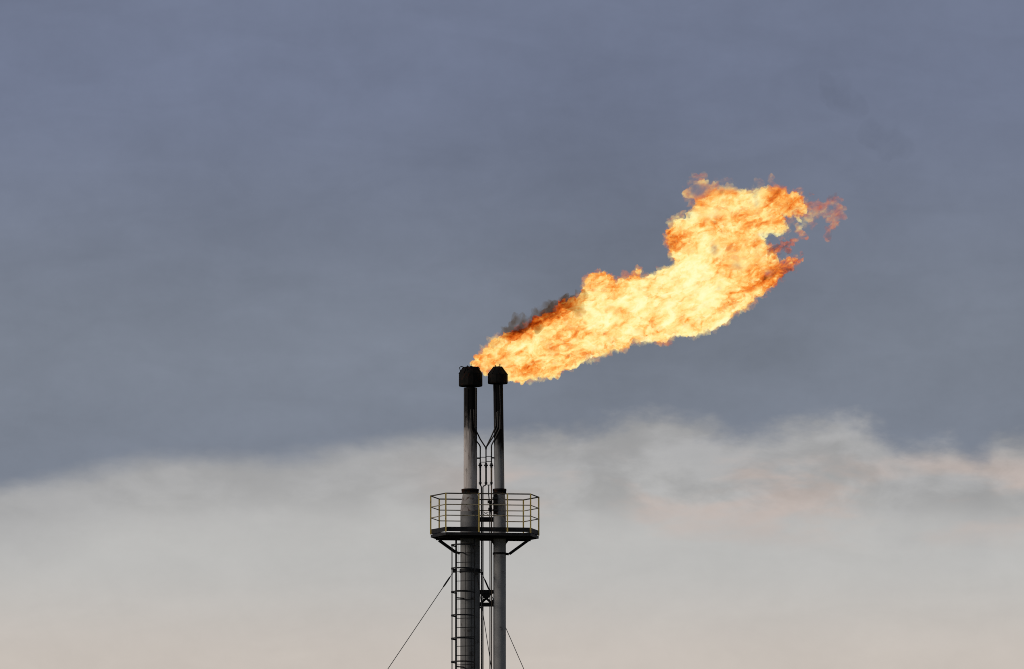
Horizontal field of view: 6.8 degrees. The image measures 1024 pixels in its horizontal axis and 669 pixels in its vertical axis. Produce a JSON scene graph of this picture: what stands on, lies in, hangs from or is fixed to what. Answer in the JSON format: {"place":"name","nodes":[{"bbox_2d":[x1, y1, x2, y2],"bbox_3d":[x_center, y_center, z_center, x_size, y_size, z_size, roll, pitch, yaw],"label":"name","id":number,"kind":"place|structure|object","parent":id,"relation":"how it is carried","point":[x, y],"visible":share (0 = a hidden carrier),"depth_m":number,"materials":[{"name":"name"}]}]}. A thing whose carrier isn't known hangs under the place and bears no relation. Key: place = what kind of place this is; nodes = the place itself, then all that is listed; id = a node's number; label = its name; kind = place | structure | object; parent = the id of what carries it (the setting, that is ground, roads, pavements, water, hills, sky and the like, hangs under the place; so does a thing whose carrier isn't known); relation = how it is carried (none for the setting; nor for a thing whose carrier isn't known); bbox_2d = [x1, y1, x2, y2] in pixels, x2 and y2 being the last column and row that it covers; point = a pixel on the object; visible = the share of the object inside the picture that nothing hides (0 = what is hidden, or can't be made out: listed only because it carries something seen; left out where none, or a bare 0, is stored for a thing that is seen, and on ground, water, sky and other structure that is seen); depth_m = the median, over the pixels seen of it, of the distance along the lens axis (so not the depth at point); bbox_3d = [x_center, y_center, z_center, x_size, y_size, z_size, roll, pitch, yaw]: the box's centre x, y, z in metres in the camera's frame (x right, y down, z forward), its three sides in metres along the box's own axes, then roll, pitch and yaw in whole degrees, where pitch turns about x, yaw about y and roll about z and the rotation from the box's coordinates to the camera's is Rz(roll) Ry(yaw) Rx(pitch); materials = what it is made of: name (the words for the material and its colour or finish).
{"place":"outdoors","nodes":[
{"label":"outdoors","id":0,"kind":"place"},
{"bbox_2d":[0,0,1023,668],"label":"sky","id":1,"kind":"structure","parent":0,"point":[745,278],"materials":[{"name":"grey"}]},
{"label":"ground","id":2,"kind":"structure","parent":0,"visible":0},
{"bbox_2d":[388,570,454,668],"bbox_3d":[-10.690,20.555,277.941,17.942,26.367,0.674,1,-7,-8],"label":"guy wire","id":3,"kind":"object","parent":2,"relation":"attached to","point":[424,614],"visible":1,"depth_m":280.61,"materials":[{"name":"metal"}]},
{"bbox_2d":[475,572,491,668],"bbox_3d":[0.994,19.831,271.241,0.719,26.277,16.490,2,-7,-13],"label":"guy wire","id":4,"kind":"object","parent":2,"relation":"attached to","point":[476,573],"visible":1,"depth_m":279.69,"materials":[{"name":"metal"}]},
{"bbox_2d":[484,578,523,668],"bbox_3d":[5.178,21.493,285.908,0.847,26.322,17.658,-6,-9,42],"label":"guy wire","id":5,"kind":"object","parent":2,"relation":"attached to","point":[506,629],"visible":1,"depth_m":281.88,"materials":[{"name":"metal"}]},
{"bbox_3d":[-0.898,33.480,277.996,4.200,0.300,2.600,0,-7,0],"label":"concrete pad","id":6,"kind":"structure","parent":0,"visible":0},
{"bbox_2d":[459,364,481,668],"bbox_3d":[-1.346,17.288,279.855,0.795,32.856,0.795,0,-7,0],"label":"flare stack","id":7,"kind":"object","parent":6,"relation":"on","point":[470,378],"visible":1,"depth_m":280.90,"materials":[{"name":"metal"}]},
{"bbox_2d":[451,537,474,668],"bbox_3d":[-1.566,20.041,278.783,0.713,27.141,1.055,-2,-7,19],"label":"caged ladder","id":8,"kind":"object","parent":7,"relation":"attached to","point":[465,637],"visible":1,"depth_m":279.96,"materials":[{"name":"metal"}]},
{"bbox_2d":[470,409,481,668],"bbox_3d":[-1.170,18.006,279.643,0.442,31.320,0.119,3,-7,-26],"label":"pilot gas pipe","id":9,"kind":"object","parent":7,"relation":"attached to","point":[480,465],"visible":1,"depth_m":281.10,"materials":[{"name":"metal"}]},
{"bbox_2d":[430,493,538,554],"bbox_3d":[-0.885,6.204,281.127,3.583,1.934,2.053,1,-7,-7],"label":"platform","id":10,"kind":"structure","parent":7,"relation":"attached to","point":[440,534],"depth_m":280.35,"materials":[{"name":"metal"}]},
{"bbox_2d":[473,409,496,668],"bbox_3d":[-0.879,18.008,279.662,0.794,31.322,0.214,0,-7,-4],"label":"pilot gas pipe","id":11,"kind":"object","parent":7,"relation":"attached to","point":[485,465],"visible":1,"depth_m":281.04,"materials":[{"name":"metal"}]},
{"bbox_2d":[480,588,493,607],"bbox_3d":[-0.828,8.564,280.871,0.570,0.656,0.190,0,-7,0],"label":"tie frame","id":12,"kind":"object","parent":7,"relation":"attached to","point":[486,594],"visible":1,"depth_m":280.84,"materials":[{"name":"metal"}]},
{"bbox_2d":[488,364,507,668],"bbox_3d":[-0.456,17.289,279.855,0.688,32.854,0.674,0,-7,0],"label":"flare stack","id":13,"kind":"object","parent":6,"relation":"on","point":[497,377],"visible":1,"depth_m":280.93,"materials":[{"name":"metal"}]},
{"bbox_2d":[480,517,492,521],"bbox_3d":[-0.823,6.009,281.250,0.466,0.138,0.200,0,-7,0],"label":"tie beam","id":14,"kind":"structure","parent":13,"relation":"attached to","point":[486,519],"depth_m":281.16,"materials":[{"name":"metal"}]},
{"bbox_2d":[488,485,490,668],"bbox_3d":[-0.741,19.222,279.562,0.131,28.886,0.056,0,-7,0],"label":"conduit","id":15,"kind":"object","parent":13,"relation":"attached to","point":[489,590],"visible":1,"depth_m":280.79,"materials":[{"name":"metal"}]},
{"bbox_2d":[483,494,497,514],"bbox_3d":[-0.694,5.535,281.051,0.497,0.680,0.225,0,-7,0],"label":"control box","id":16,"kind":"object","parent":13,"relation":"attached to","point":[495,501],"visible":1,"depth_m":280.98,"materials":[{"name":"metal"}]},
{"bbox_2d":[487,409,500,665],"bbox_3d":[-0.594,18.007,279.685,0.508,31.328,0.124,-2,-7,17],"label":"pilot gas pipe","id":17,"kind":"object","parent":13,"relation":"attached to","point":[498,424],"visible":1,"depth_m":281.19,"materials":[{"name":"metal"}]}
]}

